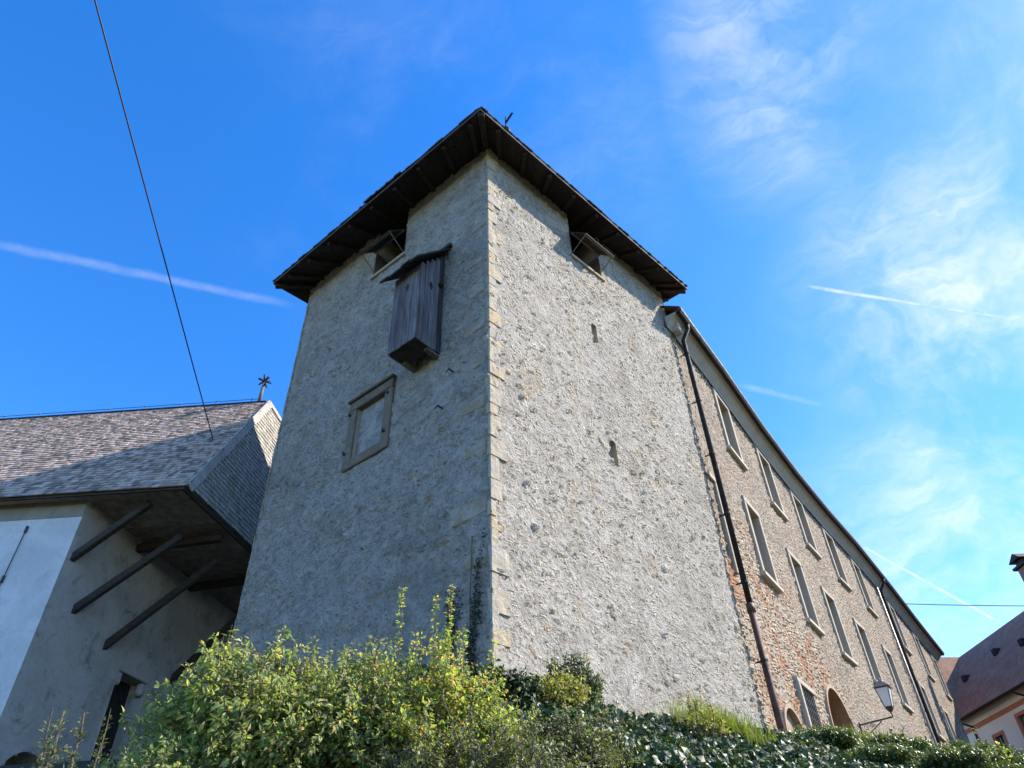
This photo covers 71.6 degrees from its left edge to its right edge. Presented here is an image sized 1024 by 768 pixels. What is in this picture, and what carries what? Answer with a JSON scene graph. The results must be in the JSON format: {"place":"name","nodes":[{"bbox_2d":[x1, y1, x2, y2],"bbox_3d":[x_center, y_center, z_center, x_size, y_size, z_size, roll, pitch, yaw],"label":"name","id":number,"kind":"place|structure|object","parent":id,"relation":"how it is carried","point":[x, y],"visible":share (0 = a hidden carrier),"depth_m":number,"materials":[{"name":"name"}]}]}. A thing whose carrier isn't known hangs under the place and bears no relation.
{"place":"outdoors","nodes":[
{"label":"outdoors","id":0,"kind":"place"},
{"bbox_2d":[0,718,753,767],"bbox_3d":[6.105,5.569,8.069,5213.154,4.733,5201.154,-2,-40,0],"label":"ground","id":1,"kind":"structure","parent":0,"point":[82,764],"depth_m":10.70,"materials":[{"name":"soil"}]},
{"bbox_2d":[19,707,112,767],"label":"feathery shrub","id":2,"kind":"object","parent":1,"relation":"on","point":[42,761],"visible":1,"depth_m":3.73,"materials":[{"name":"green plant"}]},
{"bbox_2d":[0,374,281,765],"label":"church","id":3,"kind":"structure","parent":1,"relation":"on","point":[126,539],"depth_m":19.36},
{"bbox_2d":[89,666,148,760],"bbox_3d":[-10.517,9.147,18.431,0.784,3.120,1.485,-2,-40,0],"label":"window","id":4,"kind":"structure","parent":3,"relation":"in","point":[128,692],"depth_m":19.14,"materials":[{"name":"grey paint"}]},
{"bbox_2d":[94,0,213,439],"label":"overhead cable","id":5,"kind":"object","parent":3,"relation":"attached to","point":[148,201],"visible":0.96,"depth_m":15.63,"materials":[{"name":"rubber"}]},
{"bbox_2d":[56,723,248,767],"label":"shrub","id":6,"kind":"object","parent":1,"relation":"on","point":[159,760],"visible":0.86,"depth_m":3.86,"materials":[{"name":"green plant"}]},
{"bbox_2d":[101,620,346,767],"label":"leafy shrub","id":7,"kind":"object","parent":1,"relation":"on","point":[207,703],"visible":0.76,"depth_m":4.19,"materials":[{"name":"green plant"}]},
{"bbox_2d":[230,634,444,767],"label":"leafy shrub","id":8,"kind":"object","parent":1,"relation":"on","point":[357,690],"visible":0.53,"depth_m":4.31,"materials":[{"name":"green plant"}]},
{"bbox_2d":[323,577,540,767],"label":"leafy shrub","id":9,"kind":"object","parent":1,"relation":"on","point":[460,693],"visible":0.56,"depth_m":4.49,"materials":[{"name":"green plant"}]},
{"bbox_2d":[151,673,783,767],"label":"undergrowth","id":10,"kind":"object","parent":1,"relation":"on","point":[319,764],"visible":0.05,"depth_m":7.21,"materials":[{"name":"green plant"}]},
{"bbox_2d":[348,689,625,767],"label":"shrub","id":11,"kind":"object","parent":1,"relation":"on","point":[505,754],"visible":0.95,"depth_m":4.00,"materials":[{"name":"green plant"}]},
{"bbox_2d":[227,106,763,727],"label":"stone tower","id":12,"kind":"structure","parent":1,"relation":"on","point":[485,344],"depth_m":16.21,"materials":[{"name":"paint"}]},
{"bbox_2d":[341,373,396,472],"bbox_3d":[-3.348,0.997,16.902,1.670,2.080,0.940,-16,-42,16],"label":"window frame","id":13,"kind":"structure","parent":12,"relation":"in","point":[375,403],"depth_m":16.90,"materials":[{"name":"stone"}]},
{"bbox_2d":[442,586,463,664],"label":"climbing plant","id":14,"kind":"object","parent":12,"relation":"attached to","point":[448,621],"visible":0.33,"depth_m":11.79,"materials":[{"name":"green plant"}]},
{"bbox_2d":[462,527,487,672],"bbox_3d":[-0.596,3.830,11.407,0.573,3.262,0.188,-29,-47,29],"label":"climbing plant","id":15,"kind":"object","parent":12,"relation":"attached to","point":[469,649],"visible":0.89,"depth_m":11.47,"materials":[{"name":"green plant"}]},
{"bbox_2d":[464,658,544,711],"bbox_3d":[-0.158,3.279,7.593,1.020,0.671,0.911,-2,-40,0],"label":"evergreen shrub","id":16,"kind":"object","parent":1,"relation":"on","point":[528,687],"visible":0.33,"depth_m":7.40,"materials":[{"name":"green plant"}]},
{"bbox_2d":[510,663,591,721],"bbox_3d":[0.397,3.515,7.894,1.054,0.670,1.118,-2,-40,0],"label":"shrub","id":17,"kind":"object","parent":1,"relation":"on","point":[572,692],"visible":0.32,"depth_m":7.70,"materials":[{"name":"green plant"}]},
{"bbox_2d":[543,648,606,709],"bbox_3d":[0.701,3.625,8.406,0.874,0.959,0.755,-2,-40,0],"label":"evergreen shrub","id":18,"kind":"object","parent":1,"relation":"on","point":[591,683],"visible":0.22,"depth_m":8.37,"materials":[{"name":"green plant"}]},
{"bbox_2d":[508,692,644,767],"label":"shrub","id":19,"kind":"object","parent":1,"relation":"on","point":[590,741],"visible":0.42,"depth_m":5.37,"materials":[{"name":"green plant"}]},
{"bbox_2d":[337,660,947,767],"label":"ivy","id":20,"kind":"object","parent":1,"relation":"on","point":[655,752],"visible":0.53,"depth_m":7.97,"materials":[{"name":"green plant"}]},
{"bbox_2d":[578,702,846,763],"bbox_3d":[2.387,4.399,8.724,4.777,1.236,2.192,21,-45,-25],"label":"ivy","id":21,"kind":"object","parent":20,"relation":"on","point":[599,717],"visible":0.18,"depth_m":8.64,"materials":[{"name":"green plant"}]},
{"bbox_2d":[670,685,730,739],"bbox_3d":[2.413,4.362,9.214,0.680,0.819,0.709,-29,-47,28],"label":"shrub","id":22,"kind":"object","parent":1,"relation":"on","point":[695,720],"visible":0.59,"depth_m":9.11,"materials":[{"name":"green plant"}]},
{"bbox_2d":[641,694,792,748],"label":"grass","id":23,"kind":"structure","parent":1,"relation":"on","point":[735,725],"depth_m":9.57,"materials":[{"name":"green plant"}]},
{"bbox_2d":[660,305,969,747],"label":"long building","id":24,"kind":"structure","parent":1,"relation":"on","point":[833,630],"depth_m":25.51,"materials":[{"name":"stone"}]},
{"bbox_2d":[703,466,738,574],"bbox_3d":[5.616,3.655,19.227,0.140,2.953,0.830,-25,-45,25],"label":"blocked window frame","id":25,"kind":"structure","parent":24,"relation":"in","point":[706,472],"depth_m":19.34,"materials":[{"name":"stone"}]},
{"bbox_2d":[711,387,747,471],"bbox_3d":[7.490,1.599,24.964,0.440,2.720,1.690,-25,-45,24],"label":"window","id":26,"kind":"structure","parent":24,"relation":"in","point":[724,415],"depth_m":25.11,"materials":[{"name":"stone"}]},
{"bbox_2d":[741,495,783,593],"bbox_3d":[7.646,5.003,22.164,0.440,2.740,1.689,-25,-45,24],"label":"window","id":27,"kind":"structure","parent":24,"relation":"in","point":[762,553],"depth_m":22.21,"materials":[{"name":"stone"}]},
{"bbox_2d":[754,445,788,521],"bbox_3d":[10.002,3.919,27.828,0.441,2.720,1.693,-25,-45,25],"label":"window","id":28,"kind":"structure","parent":24,"relation":"in","point":[764,465],"depth_m":27.94,"materials":[{"name":"stone"}]},
{"bbox_2d":[785,547,824,636],"bbox_3d":[10.158,7.322,25.027,0.440,2.740,1.691,-26,-45,25],"label":"window","id":29,"kind":"structure","parent":24,"relation":"in","point":[810,614],"depth_m":25.11,"materials":[{"name":"stone"}]},
{"bbox_2d":[789,489,821,559],"bbox_3d":[12.398,6.024,30.431,0.442,2.720,1.694,-27,-46,26],"label":"window","id":30,"kind":"structure","parent":24,"relation":"in","point":[809,541],"depth_m":30.52,"materials":[{"name":"stone"}]},
{"bbox_2d":[791,675,822,730],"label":"barred window","id":31,"kind":"structure","parent":24,"relation":"in","point":[805,694],"depth_m":19.30,"materials":[{"name":"stone"}]},
{"bbox_2d":[820,526,852,591],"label":"window","id":32,"kind":"structure","parent":24,"relation":"in","point":[832,550],"depth_m":33.14,"materials":[{"name":"stone"}]},
{"bbox_2d":[820,586,857,666],"bbox_3d":[12.555,9.426,27.629,0.440,2.740,1.692,-27,-46,26],"label":"window","id":33,"kind":"structure","parent":24,"relation":"in","point":[837,625],"depth_m":27.71,"materials":[{"name":"stone"}]},
{"bbox_2d":[849,557,878,618],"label":"window","id":34,"kind":"structure","parent":24,"relation":"in","point":[856,569],"depth_m":35.71,"materials":[{"name":"stone"}]},
{"bbox_2d":[852,618,882,683],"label":"window","id":35,"kind":"structure","parent":24,"relation":"in","point":[861,633],"depth_m":30.44,"materials":[{"name":"stone"}]},
{"bbox_2d":[858,678,893,735],"bbox_3d":[12.169,10.851,23.803,1.372,1.735,0.509,-26,-45,25],"label":"wall lantern","id":36,"kind":"object","parent":24,"relation":"attached to","point":[882,690],"depth_m":23.68,"materials":[{"name":"metal"}]},
{"bbox_2d":[880,644,913,713],"bbox_3d":[17.669,13.649,32.865,0.440,2.740,1.689,-27,-46,26],"label":"window","id":37,"kind":"structure","parent":24,"relation":"in","point":[889,660],"depth_m":32.86,"materials":[{"name":"stone"}]},
{"bbox_2d":[886,600,912,655],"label":"window","id":38,"kind":"structure","parent":24,"relation":"in","point":[891,608],"depth_m":40.10,"materials":[{"name":"stone"}]},
{"bbox_2d":[911,631,935,682],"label":"window","id":39,"kind":"structure","parent":24,"relation":"in","point":[915,638],"depth_m":43.82,"materials":[{"name":"stone"}]},
{"bbox_2d":[917,680,946,742],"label":"window","id":40,"kind":"structure","parent":24,"relation":"in","point":[921,687],"depth_m":37.28,"materials":[{"name":"stone"}]},
{"bbox_2d":[929,653,952,701],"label":"window","id":41,"kind":"structure","parent":24,"relation":"in","point":[936,667],"depth_m":47.01,"materials":[{"name":"stone"}]},
{"bbox_2d":[940,706,958,742],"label":"window","id":42,"kind":"structure","parent":24,"relation":"in","point":[946,717],"depth_m":41.38,"materials":[{"name":"stone"}]},
{"bbox_2d":[904,603,1021,605],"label":"overhead cable","id":43,"kind":"object","parent":24,"relation":"attached to","point":[968,605],"visible":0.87,"depth_m":40.01,"materials":[{"name":"metal"}]},
{"bbox_2d":[958,724,968,742],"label":"window","id":44,"kind":"structure","parent":24,"relation":"in","point":[963,733],"depth_m":44.90,"materials":[{"name":"stone"}]},
{"bbox_2d":[780,723,862,749],"bbox_3d":[4.665,5.494,10.907,1.343,0.422,1.304,-15,-42,15],"label":"hedge bush","id":45,"kind":"object","parent":1,"relation":"on","point":[840,738],"visible":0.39,"depth_m":10.55,"materials":[{"name":"green plant"}]},
{"bbox_2d":[770,722,888,745],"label":"grass","id":46,"kind":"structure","parent":1,"relation":"on","point":[863,734],"depth_m":11.54,"materials":[{"name":"green plant"}]},
{"bbox_2d":[838,739,922,767],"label":"hedge bush","id":47,"kind":"object","parent":1,"relation":"on","point":[899,754],"visible":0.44,"depth_m":10.00,"materials":[{"name":"green plant"}]},
{"bbox_2d":[859,725,932,754],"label":"hedge bush","id":48,"kind":"object","parent":1,"relation":"on","point":[897,738],"visible":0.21,"depth_m":11.36,"materials":[{"name":"green plant"}]},
{"bbox_2d":[911,743,996,767],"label":"hedge bush","id":49,"kind":"object","parent":1,"relation":"on","point":[965,757],"visible":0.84,"depth_m":10.88,"materials":[{"name":"green plant"}]},
{"bbox_2d":[920,737,1005,762],"bbox_3d":[7.597,6.438,12.220,1.638,0.582,1.583,-31,-48,30],"label":"hedge bush","id":50,"kind":"object","parent":1,"relation":"on","point":[961,743],"visible":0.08,"depth_m":11.98,"materials":[{"name":"green plant"}]},
{"bbox_2d":[938,553,1023,753],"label":"gabled house","id":51,"kind":"structure","parent":1,"relation":"on","point":[984,679],"depth_m":48.14,"materials":[{"name":"red paint"}]},
{"bbox_2d":[991,730,1010,750],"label":"window","id":52,"kind":"structure","parent":51,"relation":"in","point":[1000,737],"depth_m":45.91,"materials":[{"name":"red paint"}]},
{"bbox_2d":[1014,709,1023,736],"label":"window","id":53,"kind":"structure","parent":51,"relation":"in","point":[1019,717],"depth_m":44.08,"materials":[{"name":"red paint"}]},
{"bbox_2d":[971,727,1011,767],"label":"leafy shrub","id":54,"kind":"object","parent":1,"relation":"on","point":[1005,757],"visible":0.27,"depth_m":12.22,"materials":[{"name":"green plant"}]},
{"bbox_2d":[986,753,1023,767],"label":"hedge bush","id":55,"kind":"object","parent":1,"relation":"on","point":[1018,764],"visible":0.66,"depth_m":11.66,"materials":[{"name":"green plant"}]},
{"bbox_2d":[996,743,1023,766],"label":"hedge bush","id":56,"kind":"object","parent":1,"relation":"on","point":[1008,753],"visible":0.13,"depth_m":12.72,"materials":[{"name":"green plant"}]},
{"bbox_2d":[0,0,1023,656],"label":"sky","id":57,"kind":"structure","parent":0,"point":[834,188],"materials":[{"name":"blue"}]}
]}

